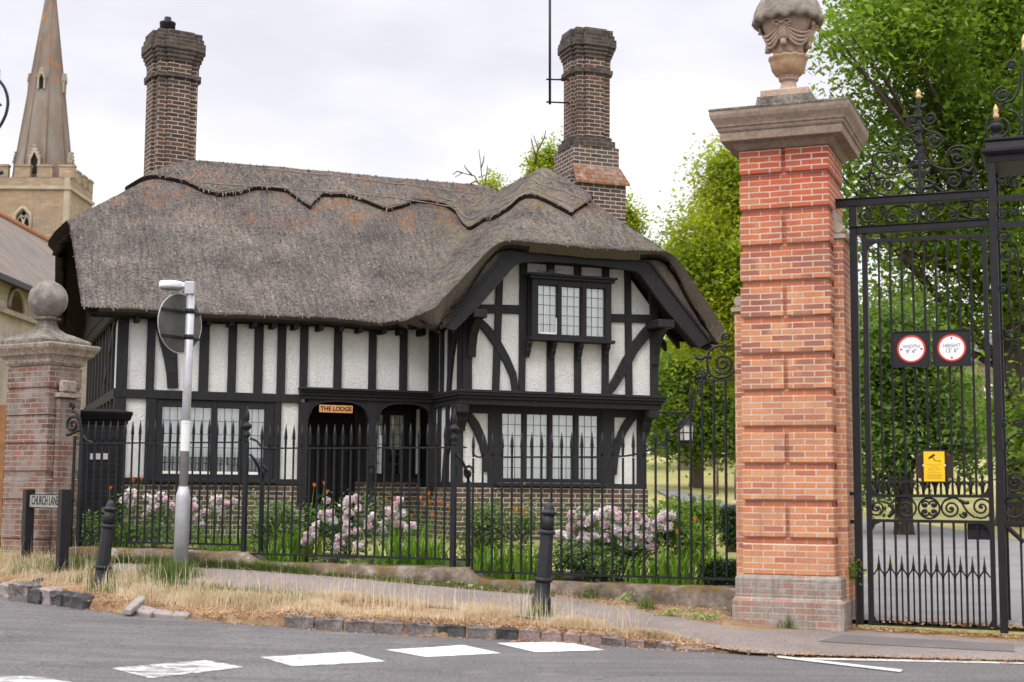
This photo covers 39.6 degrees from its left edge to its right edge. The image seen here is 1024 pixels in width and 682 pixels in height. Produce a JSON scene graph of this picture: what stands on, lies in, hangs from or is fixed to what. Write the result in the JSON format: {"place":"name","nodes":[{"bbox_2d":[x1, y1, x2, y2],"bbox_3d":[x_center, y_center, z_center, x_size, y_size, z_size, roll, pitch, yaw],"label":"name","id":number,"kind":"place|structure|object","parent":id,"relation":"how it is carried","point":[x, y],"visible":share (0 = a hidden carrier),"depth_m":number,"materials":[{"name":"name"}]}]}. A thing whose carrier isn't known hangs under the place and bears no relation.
{"place":"outdoors","nodes":[
{"label":"outdoors","id":0,"kind":"place"},
{"bbox_2d":[111,563,746,651],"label":"footpath","id":1,"kind":"structure","parent":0,"point":[724,636],"depth_m":15.96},
{"bbox_2d":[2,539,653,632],"bbox_3d":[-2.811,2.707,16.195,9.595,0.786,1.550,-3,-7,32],"label":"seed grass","id":2,"kind":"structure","parent":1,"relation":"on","point":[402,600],"depth_m":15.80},
{"bbox_2d":[0,597,1023,681],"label":"road","id":3,"kind":"structure","parent":0,"point":[43,643],"depth_m":12.56,"materials":[{"name":"asphalt"}]},
{"bbox_2d":[0,80,8,174],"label":"lamp standard","id":4,"kind":"object","parent":3,"relation":"on","point":[6,109],"visible":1,"depth_m":13.29,"materials":[{"name":"metal"}]},
{"bbox_2d":[0,555,1023,661],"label":"verge","id":5,"kind":"structure","parent":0,"point":[274,619],"depth_m":15.37,"materials":[{"name":"soil"}]},
{"bbox_2d":[0,582,14,596],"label":"kerb block","id":6,"kind":"structure","parent":5,"relation":"on","point":[3,591],"depth_m":17.68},
{"bbox_2d":[8,581,40,601],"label":"kerb block","id":7,"kind":"structure","parent":5,"relation":"on","point":[17,591],"depth_m":17.17,"materials":[{"name":"stone"}]},
{"bbox_2d":[27,587,42,603],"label":"kerb block","id":8,"kind":"structure","parent":5,"relation":"on","point":[34,595],"depth_m":16.91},
{"bbox_2d":[20,489,70,573],"bbox_3d":[-6.073,2.554,18.482,0.124,1.258,1.260,6,-8,-41],"label":"street name sign","id":9,"kind":"object","parent":5,"relation":"on","point":[60,501],"visible":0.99,"depth_m":18.27,"materials":[{"name":"black paint"}]},
{"bbox_2d":[38,586,62,604],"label":"kerb block","id":10,"kind":"structure","parent":5,"relation":"on","point":[47,592],"depth_m":16.89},
{"bbox_2d":[51,590,72,606],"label":"kerb block","id":11,"kind":"structure","parent":5,"relation":"on","point":[57,599],"depth_m":16.75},
{"bbox_2d":[67,592,94,609],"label":"kerb block","id":12,"kind":"structure","parent":5,"relation":"on","point":[80,601],"depth_m":16.47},
{"bbox_2d":[92,500,117,586],"bbox_3d":[-4.937,2.571,17.230,0.218,1.290,0.218,8,-6,-16],"label":"bollard","id":13,"kind":"object","parent":5,"relation":"on","point":[103,560],"visible":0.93,"depth_m":17.19,"materials":[{"name":"metal"}]},
{"bbox_2d":[124,596,145,614],"bbox_3d":[-4.270,2.992,16.105,0.115,0.171,0.701,0,-6,0],"label":"stone slab","id":14,"kind":"object","parent":5,"relation":"on","point":[132,607],"depth_m":16.00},
{"bbox_2d":[133,605,156,617],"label":"stone slab","id":15,"kind":"structure","parent":5,"relation":"on","point":[145,611],"depth_m":15.91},
{"bbox_2d":[153,609,173,618],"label":"stone slab","id":16,"kind":"structure","parent":5,"relation":"on","point":[160,613],"depth_m":15.82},
{"bbox_2d":[157,280,201,563],"bbox_3d":[-4.259,1.135,18.068,0.704,3.824,0.370,4,-7,-32],"label":"road sign","id":17,"kind":"object","parent":5,"relation":"on","point":[179,323],"visible":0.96,"depth_m":18.05,"materials":[{"name":"grey metal"}]},
{"bbox_2d":[171,611,189,618],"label":"stone slab","id":18,"kind":"structure","parent":5,"relation":"on","point":[178,615],"depth_m":15.76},
{"bbox_2d":[284,614,314,628],"bbox_3d":[-2.257,3.042,15.264,0.362,0.238,0.193,-2,-6,18],"label":"kerb stone","id":19,"kind":"object","parent":5,"relation":"on","point":[305,621],"visible":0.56,"depth_m":15.19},
{"bbox_2d":[314,615,344,630],"bbox_3d":[-1.919,3.042,15.150,0.357,0.240,0.184,-2,-6,19],"label":"kerb stone","id":20,"kind":"object","parent":5,"relation":"on","point":[336,623],"visible":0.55,"depth_m":15.08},
{"bbox_2d":[0,548,701,642],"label":"dry grass","id":21,"kind":"structure","parent":5,"relation":"on","point":[472,615],"depth_m":15.87,"materials":[{"name":"plant"}]},
{"bbox_2d":[345,618,374,632],"bbox_3d":[-1.590,3.041,15.033,0.347,0.237,0.196,-2,-6,19],"label":"kerb stone","id":22,"kind":"object","parent":5,"relation":"on","point":[360,625],"visible":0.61,"depth_m":14.96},
{"bbox_2d":[374,619,403,633],"bbox_3d":[-1.275,3.041,14.947,0.334,0.239,0.181,-1,-6,12],"label":"kerb stone","id":23,"kind":"object","parent":5,"relation":"on","point":[384,626],"visible":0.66,"depth_m":14.88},
{"bbox_2d":[0,543,796,629],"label":"green grass","id":24,"kind":"structure","parent":5,"relation":"on","point":[169,564],"depth_m":17.38,"materials":[{"name":"plant"}]},
{"bbox_2d":[406,621,436,634],"bbox_3d":[-0.934,3.043,14.868,0.343,0.239,0.187,-1,-6,14],"label":"kerb stone","id":25,"kind":"object","parent":5,"relation":"on","point":[418,627],"visible":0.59,"depth_m":14.80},
{"bbox_2d":[437,624,465,637],"bbox_3d":[-0.605,3.037,14.768,0.340,0.240,0.187,-2,-6,19],"label":"kerb stone","id":26,"kind":"object","parent":5,"relation":"on","point":[453,630],"visible":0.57,"depth_m":14.70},
{"bbox_2d":[467,624,496,638],"bbox_3d":[-0.291,3.031,14.656,0.337,0.234,0.182,-2,-6,20],"label":"kerb stone","id":27,"kind":"object","parent":5,"relation":"on","point":[480,631],"visible":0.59,"depth_m":14.59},
{"bbox_2d":[496,625,518,639],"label":"kerb stone","id":28,"kind":"object","parent":5,"relation":"on","point":[509,633],"visible":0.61,"depth_m":14.50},
{"bbox_2d":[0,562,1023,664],"bbox_3d":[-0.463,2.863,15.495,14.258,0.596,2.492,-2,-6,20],"label":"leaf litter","id":29,"kind":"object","parent":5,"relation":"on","point":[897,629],"visible":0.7,"depth_m":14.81,"materials":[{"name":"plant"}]},
{"bbox_2d":[310,555,724,619],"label":"weeds","id":30,"kind":"object","parent":5,"relation":"on","point":[626,597],"visible":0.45,"depth_m":15.16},
{"bbox_2d":[518,626,541,640],"bbox_3d":[0.205,3.019,14.466,0.258,0.227,0.187,-2,-7,22],"label":"kerb stone","id":31,"kind":"object","parent":5,"relation":"on","point":[529,634],"visible":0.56,"depth_m":14.39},
{"bbox_2d":[531,502,556,614],"bbox_3d":[0.347,2.374,15.173,0.221,1.305,0.221,7,-6,-17],"label":"bollard","id":32,"kind":"object","parent":5,"relation":"on","point":[543,579],"visible":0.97,"depth_m":15.12,"materials":[{"name":"metal"}]},
{"bbox_2d":[542,629,562,641],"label":"kerb stone","id":33,"kind":"object","parent":5,"relation":"on","point":[552,635],"visible":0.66,"depth_m":14.30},
{"bbox_2d":[564,630,581,643],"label":"kerb stone","id":34,"kind":"object","parent":5,"relation":"on","point":[572,636],"visible":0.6,"depth_m":14.21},
{"bbox_2d":[581,632,601,644],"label":"kerb stone","id":35,"kind":"object","parent":5,"relation":"on","point":[589,638],"visible":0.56,"depth_m":14.12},
{"bbox_2d":[601,634,626,646],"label":"kerb stone","id":36,"kind":"object","parent":5,"relation":"on","point":[611,639],"visible":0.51,"depth_m":14.01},
{"bbox_2d":[626,638,646,647],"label":"kerb stone","id":37,"kind":"object","parent":5,"relation":"on","point":[640,642],"visible":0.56,"depth_m":13.89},
{"bbox_2d":[647,639,676,649],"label":"kerb stone","id":38,"kind":"object","parent":5,"relation":"on","point":[663,645],"visible":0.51,"depth_m":13.77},
{"bbox_2d":[678,645,715,652],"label":"kerb stone","id":39,"kind":"object","parent":5,"relation":"on","point":[696,648],"visible":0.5,"depth_m":13.57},
{"bbox_2d":[0,454,1023,637],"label":"ground","id":40,"kind":"structure","parent":0,"point":[673,479],"depth_m":53.04,"materials":[{"name":"green plant"}]},
{"bbox_2d":[0,405,6,547],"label":"board fence","id":41,"kind":"object","parent":40,"relation":"on","point":[3,416],"visible":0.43,"depth_m":20.54,"materials":[{"name":"brown wood"}]},
{"bbox_2d":[0,0,94,505],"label":"church","id":42,"kind":"structure","parent":40,"relation":"on","point":[46,190],"depth_m":86.46,"materials":[{"name":"stone"}]},
{"bbox_2d":[7,287,25,312],"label":"window","id":43,"kind":"structure","parent":42,"relation":"in","point":[10,299],"depth_m":41.56,"materials":[{"name":"grey"}]},
{"bbox_2d":[13,206,31,227],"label":"belfry window","id":44,"kind":"structure","parent":42,"relation":"in","point":[25,217],"depth_m":86.27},
{"bbox_2d":[0,317,100,554],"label":"old brick pillar","id":45,"kind":"structure","parent":40,"relation":"on","point":[45,359],"depth_m":19.47,"materials":[{"name":"brick"}]},
{"bbox_2d":[28,281,67,320],"bbox_3d":[-6.503,-0.561,19.937,0.539,0.565,0.539,0,-6,0],"label":"stone ball","id":46,"kind":"object","parent":45,"relation":"on","point":[47,298],"visible":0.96,"depth_m":19.75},
{"bbox_2d":[74,409,132,546],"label":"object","id":47,"kind":"structure","parent":40,"relation":"on","point":[92,417],"depth_m":20.67,"materials":[{"name":"black paint"}]},
{"bbox_2d":[137,546,593,580],"bbox_3d":[-2.324,2.898,18.588,7.000,0.239,1.500,-2,-6,21],"label":"flower bed","id":48,"kind":"object","parent":40,"relation":"on","point":[571,578],"visible":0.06,"depth_m":18.48,"materials":[{"name":"soil"}]},
{"bbox_2d":[89,476,148,547],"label":"day lily","id":49,"kind":"object","parent":48,"relation":"on","point":[119,532],"visible":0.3,"depth_m":19.35,"materials":[{"name":"green plant"}]},
{"bbox_2d":[112,487,142,546],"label":"rose bush","id":50,"kind":"object","parent":48,"relation":"on","point":[126,496],"visible":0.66,"depth_m":19.68,"materials":[{"name":"pink plant"}]},
{"bbox_2d":[73,507,235,549],"bbox_3d":[-4.978,2.557,19.115,2.582,0.672,0.989,-3,-7,29],"label":"leafy shrub","id":51,"kind":"object","parent":48,"relation":"on","point":[125,533],"visible":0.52,"depth_m":19.18,"materials":[{"name":"green plant"}]},
{"bbox_2d":[131,491,189,547],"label":"rose bush","id":52,"kind":"object","parent":48,"relation":"on","point":[156,506],"visible":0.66,"depth_m":19.49,"materials":[{"name":"pink plant"}]},
{"bbox_2d":[171,491,237,550],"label":"rose bush","id":53,"kind":"object","parent":48,"relation":"on","point":[211,502],"visible":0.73,"depth_m":19.19,"materials":[{"name":"pink plant"}]},
{"bbox_2d":[191,522,266,558],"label":"day lily","id":54,"kind":"object","parent":48,"relation":"on","point":[217,547],"visible":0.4,"depth_m":18.63,"materials":[{"name":"green plant"}]},
{"bbox_2d":[232,486,318,555],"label":"leafy shrub","id":55,"kind":"object","parent":48,"relation":"on","point":[280,519],"visible":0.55,"depth_m":18.74,"materials":[{"name":"green plant"}]},
{"bbox_2d":[248,481,336,561],"bbox_3d":[-2.849,2.339,18.392,1.173,1.067,0.987,0,-6,0],"label":"day lily","id":56,"kind":"object","parent":48,"relation":"on","point":[295,547],"visible":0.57,"depth_m":18.26,"materials":[{"name":"green plant"}]},
{"bbox_2d":[284,520,328,560],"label":"rose bush","id":57,"kind":"object","parent":48,"relation":"on","point":[304,536],"visible":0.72,"depth_m":18.11,"materials":[{"name":"pink plant"}]},
{"bbox_2d":[302,488,390,561],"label":"rose bush","id":58,"kind":"object","parent":48,"relation":"on","point":[336,543],"visible":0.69,"depth_m":18.17,"materials":[{"name":"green plant"}]},
{"bbox_2d":[360,492,431,562],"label":"rose bush","id":59,"kind":"object","parent":48,"relation":"on","point":[413,525],"visible":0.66,"depth_m":18.11,"materials":[{"name":"pink plant"}]},
{"bbox_2d":[356,491,487,566],"bbox_3d":[-1.055,2.367,17.677,1.823,1.020,0.964,0,-6,0],"label":"day lily","id":60,"kind":"object","parent":48,"relation":"on","point":[430,550],"visible":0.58,"depth_m":17.62,"materials":[{"name":"green plant"}]},
{"bbox_2d":[445,507,537,579],"bbox_3d":[-0.089,2.463,17.387,1.156,0.904,1.314,-5,-8,43],"label":"day lily","id":61,"kind":"object","parent":48,"relation":"on","point":[506,565],"visible":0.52,"depth_m":17.14,"materials":[{"name":"green plant"}]},
{"bbox_2d":[441,482,542,566],"bbox_3d":[-0.180,2.327,17.693,1.541,1.134,1.024,-4,-8,39],"label":"leafy shrub","id":62,"kind":"object","parent":48,"relation":"on","point":[496,524],"visible":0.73,"depth_m":17.61,"materials":[{"name":"green plant"}]},
{"bbox_2d":[513,543,565,579],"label":"day lily","id":63,"kind":"object","parent":48,"relation":"on","point":[557,577],"visible":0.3,"depth_m":17.01,"materials":[{"name":"green plant"}]},
{"bbox_2d":[48,16,725,539],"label":"thatched cottage","id":64,"kind":"structure","parent":40,"relation":"on","point":[390,304],"depth_m":24.05,"materials":[{"name":"paint"}]},
{"bbox_2d":[151,399,275,483],"bbox_3d":[-4.868,1.648,23.190,2.004,1.330,0.620,3,-6,-21],"label":"window","id":65,"kind":"structure","parent":64,"relation":"in","point":[261,413],"depth_m":23.09,"materials":[{"name":"clear glass"}]},
{"bbox_2d":[309,434,348,536],"bbox_3d":[-3.176,2.543,24.588,0.673,1.870,0.050,3,-6,-21],"label":"door","id":66,"kind":"structure","parent":64,"relation":"in","point":[338,452],"depth_m":24.59,"materials":[{"name":"wood"}]},
{"bbox_2d":[319,405,352,412],"bbox_3d":[-2.928,1.131,23.659,0.566,0.125,0.032,3,-6,-21],"label":"name board","id":67,"kind":"object","parent":64,"relation":"hanging from","point":[335,409],"visible":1,"depth_m":23.64,"materials":[{"name":"brown wood"}]},
{"bbox_2d":[355,409,410,477],"bbox_3d":[-2.279,1.807,25.064,0.987,1.210,0.110,3,-6,-21],"label":"window","id":68,"kind":"structure","parent":64,"relation":"in","point":[399,418],"depth_m":25.08,"materials":[{"name":"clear glass"}]},
{"bbox_2d":[495,410,607,486],"bbox_3d":[0.655,1.800,23.857,2.014,1.285,0.220,3,-6,-21],"label":"window","id":69,"kind":"structure","parent":64,"relation":"in","point":[517,422],"depth_m":23.91,"materials":[{"name":"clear glass"}]},
{"bbox_2d":[546,0,568,103],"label":"aerial mast","id":70,"kind":"object","parent":64,"relation":"attached to","point":[549,101],"visible":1,"depth_m":27.03,"materials":[{"name":"metal"}]},
{"bbox_2d":[524,272,617,344],"bbox_3d":[0.986,-0.535,23.832,1.605,1.120,0.290,3,-6,-21],"label":"window","id":71,"kind":"structure","parent":64,"relation":"in","point":[562,308],"depth_m":23.82,"materials":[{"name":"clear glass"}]},
{"bbox_2d":[659,411,694,443],"bbox_3d":[2.772,1.490,24.519,0.801,0.562,0.309,2,-6,-15],"label":"wall lantern","id":72,"kind":"object","parent":64,"relation":"attached to","point":[684,434],"depth_m":24.47,"materials":[{"name":"metal"}]},
{"bbox_2d":[69,546,734,611],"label":"dwarf wall","id":73,"kind":"structure","parent":40,"relation":"on","point":[721,597],"depth_m":16.67,"materials":[{"name":"stone"}]},
{"bbox_2d":[66,402,267,555],"bbox_3d":[-4.582,1.881,18.642,3.058,2.212,0.267,-2,-6,21],"label":"iron railing","id":74,"kind":"object","parent":73,"relation":"on","point":[246,425],"visible":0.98,"depth_m":18.58,"materials":[{"name":"metal"}]},
{"bbox_2d":[247,408,474,566],"bbox_3d":[-1.917,1.872,17.590,3.077,2.052,0.267,-2,-6,21],"label":"iron railing","id":75,"kind":"object","parent":73,"relation":"on","point":[454,430],"visible":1,"depth_m":17.42,"materials":[{"name":"metal"}]},
{"bbox_2d":[471,332,734,580],"bbox_3d":[0.998,1.322,16.420,3.323,2.760,0.045,-2,-6,21],"label":"iron railing","id":76,"kind":"object","parent":73,"relation":"on","point":[644,451],"visible":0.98,"depth_m":16.26,"materials":[{"name":"metal"}]},
{"bbox_2d":[466,556,504,578],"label":"day lily","id":77,"kind":"object","parent":40,"relation":"on","point":[493,575],"visible":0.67,"depth_m":16.92,"materials":[{"name":"green plant"}]},
{"bbox_2d":[453,131,545,189],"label":"bare tree","id":78,"kind":"object","parent":40,"relation":"on","point":[492,182],"visible":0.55,"depth_m":42.74,"materials":[{"name":"green plant"}]},
{"bbox_2d":[518,126,563,175],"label":"tree","id":79,"kind":"object","parent":40,"relation":"on","point":[542,160],"visible":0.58,"depth_m":44.64,"materials":[{"name":"green plant"}]},
{"bbox_2d":[533,531,630,581],"bbox_3d":[0.913,2.561,16.829,1.232,0.611,0.901,-5,-8,41],"label":"sedum","id":80,"kind":"object","parent":40,"relation":"on","point":[586,561],"visible":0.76,"depth_m":16.68,"materials":[{"name":"green plant"}]},
{"bbox_2d":[557,527,663,581],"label":"leafy shrub","id":81,"kind":"object","parent":40,"relation":"on","point":[626,554],"visible":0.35,"depth_m":16.82,"materials":[{"name":"green plant"}]},
{"bbox_2d":[553,486,675,581],"bbox_3d":[1.183,2.308,17.076,1.805,1.147,0.986,-4,-8,37],"label":"rose bush","id":82,"kind":"object","parent":40,"relation":"on","point":[650,525],"visible":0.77,"depth_m":16.90,"materials":[{"name":"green plant"}]},
{"bbox_2d":[626,187,657,239],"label":"weeping tree","id":83,"kind":"object","parent":40,"relation":"on","point":[633,218],"visible":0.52,"depth_m":40.47,"materials":[{"name":"green plant"}]},
{"bbox_2d":[607,550,697,583],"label":"day lily","id":84,"kind":"object","parent":40,"relation":"on","point":[651,572],"visible":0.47,"depth_m":16.43,"materials":[{"name":"green plant"}]},
{"bbox_2d":[657,555,684,584],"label":"day lily","id":85,"kind":"object","parent":40,"relation":"on","point":[675,581],"visible":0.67,"depth_m":16.10,"materials":[{"name":"green plant"}]},
{"bbox_2d":[636,516,734,584],"bbox_3d":[2.075,2.429,16.392,1.341,0.827,1.015,0,-6,0],"label":"day lily","id":86,"kind":"object","parent":40,"relation":"on","point":[685,569],"visible":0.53,"depth_m":16.33,"materials":[{"name":"green plant"}]},
{"bbox_2d":[646,500,724,575],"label":"leafy shrub","id":87,"kind":"object","parent":40,"relation":"on","point":[685,535],"visible":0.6,"depth_m":16.72,"materials":[{"name":"green plant"}]},
{"bbox_2d":[645,486,730,563],"bbox_3d":[2.507,2.564,19.965,1.520,1.110,1.150,-2,-7,24],"label":"leafy shrub","id":88,"kind":"object","parent":40,"relation":"on","point":[696,509],"visible":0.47,"depth_m":19.82,"materials":[{"name":"green plant"}]},
{"bbox_2d":[646,336,735,487],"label":"park tree","id":89,"kind":"object","parent":40,"relation":"on","point":[675,387],"visible":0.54,"depth_m":66.29,"materials":[{"name":"green plant"}]},
{"bbox_2d":[642,129,742,413],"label":"lime tree","id":90,"kind":"object","parent":40,"relation":"on","point":[709,259],"visible":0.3,"depth_m":58.87,"materials":[{"name":"green plant"}]},
{"bbox_2d":[697,556,736,585],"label":"clipped hedge","id":91,"kind":"object","parent":40,"relation":"on","point":[720,569],"visible":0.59,"depth_m":16.18,"materials":[{"name":"green plant"}]},
{"bbox_2d":[716,503,735,551],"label":"clipped hedge","id":92,"kind":"object","parent":40,"relation":"on","point":[731,525],"visible":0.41,"depth_m":18.01,"materials":[{"name":"green plant"}]},
{"bbox_2d":[708,92,868,631],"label":"gate pillar","id":93,"kind":"structure","parent":40,"relation":"on","point":[795,544],"depth_m":15.30,"materials":[{"name":"brick"}]},
{"bbox_2d":[752,0,823,98],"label":"stone urn","id":94,"kind":"object","parent":93,"relation":"on","point":[788,28],"visible":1,"depth_m":15.94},
{"bbox_2d":[844,549,866,626],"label":"climbing plant","id":95,"kind":"object","parent":40,"relation":"on","point":[853,572],"visible":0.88,"depth_m":15.11,"materials":[{"name":"green plant"}]},
{"bbox_2d":[835,89,989,624],"bbox_3d":[4.300,0.186,15.293,1.700,5.919,0.130,-2,-6,21],"label":"iron gateway","id":96,"kind":"object","parent":40,"relation":"on","point":[898,200],"visible":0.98,"depth_m":15.43,"materials":[{"name":"black metal"}]},
{"bbox_2d":[861,232,996,630],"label":"iron gate","id":97,"kind":"structure","parent":96,"relation":"attached to","point":[871,492],"depth_m":15.12,"materials":[{"name":"metal"}]},
{"bbox_2d":[892,330,930,367],"bbox_3d":[4.284,0.086,15.255,0.394,0.387,0.042,-2,-6,21],"label":"width limit sign","id":98,"kind":"object","parent":97,"relation":"attached to","point":[911,348],"visible":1,"depth_m":15.24,"materials":[{"name":"metal"}]},
{"bbox_2d":[916,450,953,482],"bbox_3d":[4.466,1.326,15.034,0.378,0.346,0.048,-2,-6,21],"label":"cctv sign","id":99,"kind":"object","parent":97,"relation":"attached to","point":[934,466],"visible":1,"depth_m":15.02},
{"bbox_2d":[932,329,970,366],"bbox_3d":[4.670,0.074,15.104,0.387,0.392,0.042,-2,-6,21],"label":"height limit sign","id":100,"kind":"object","parent":97,"relation":"attached to","point":[951,347],"visible":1,"depth_m":15.09,"materials":[{"name":"metal"}]},
{"bbox_2d":[967,523,989,539],"bbox_3d":[4.935,2.005,14.968,0.263,0.167,0.170,-2,-6,21],"label":"letter box","id":101,"kind":"object","parent":97,"relation":"attached to","point":[984,534],"visible":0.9,"depth_m":14.91,"materials":[{"name":"black paint"}]},
{"bbox_2d":[803,0,1023,526],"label":"broad tree","id":102,"kind":"object","parent":40,"relation":"on","point":[946,80],"visible":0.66,"depth_m":40.36,"materials":[{"name":"green plant"}]},
{"bbox_2d":[851,275,1013,534],"bbox_3d":[10.039,1.707,36.017,5.045,7.001,4.822,0,-6,0],"label":"drooping tree","id":103,"kind":"object","parent":40,"relation":"on","point":[909,403],"visible":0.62,"depth_m":35.16,"materials":[{"name":"green plant"}]},
{"bbox_2d":[919,365,991,449],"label":"tree","id":104,"kind":"object","parent":40,"relation":"on","point":[970,381],"visible":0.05,"depth_m":134.06,"materials":[{"name":"green plant"}]},
{"bbox_2d":[946,332,993,456],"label":"house","id":105,"kind":"structure","parent":40,"relation":"on","point":[982,365],"depth_m":165.61,"materials":[{"name":"brick"}]},
{"bbox_2d":[966,369,994,455],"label":"tree","id":106,"kind":"object","parent":40,"relation":"on","point":[992,398],"visible":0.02,"depth_m":124.35,"materials":[{"name":"green plant"}]},
{"bbox_2d":[981,34,1023,633],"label":"iron pier","id":107,"kind":"structure","parent":40,"relation":"on","point":[1002,156],"depth_m":15.01,"materials":[{"name":"black metal"}]},
{"bbox_2d":[0,0,1023,455],"label":"sky","id":108,"kind":"structure","parent":0,"point":[410,89],"materials":[{"name":"white"}]},
{"bbox_2d":[653,489,1023,624],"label":"drive","id":109,"kind":"structure","parent":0,"point":[1015,577],"depth_m":23.29,"materials":[{"name":"asphalt"}]},
{"bbox_2d":[864,614,1023,629],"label":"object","id":110,"kind":"object","parent":109,"relation":"on","point":[1011,626],"visible":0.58,"depth_m":14.99,"materials":[{"name":"plant"}]},
{"bbox_2d":[740,628,1023,659],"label":"forecourt","id":111,"kind":"structure","parent":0,"point":[784,641],"depth_m":13.64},
{"bbox_2d":[821,635,1013,650],"bbox_3d":[3.959,2.951,13.928,1.811,0.035,0.601,-2,-6,19],"label":"repair patch","id":112,"kind":"object","parent":111,"relation":"on","point":[922,642],"visible":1,"depth_m":13.90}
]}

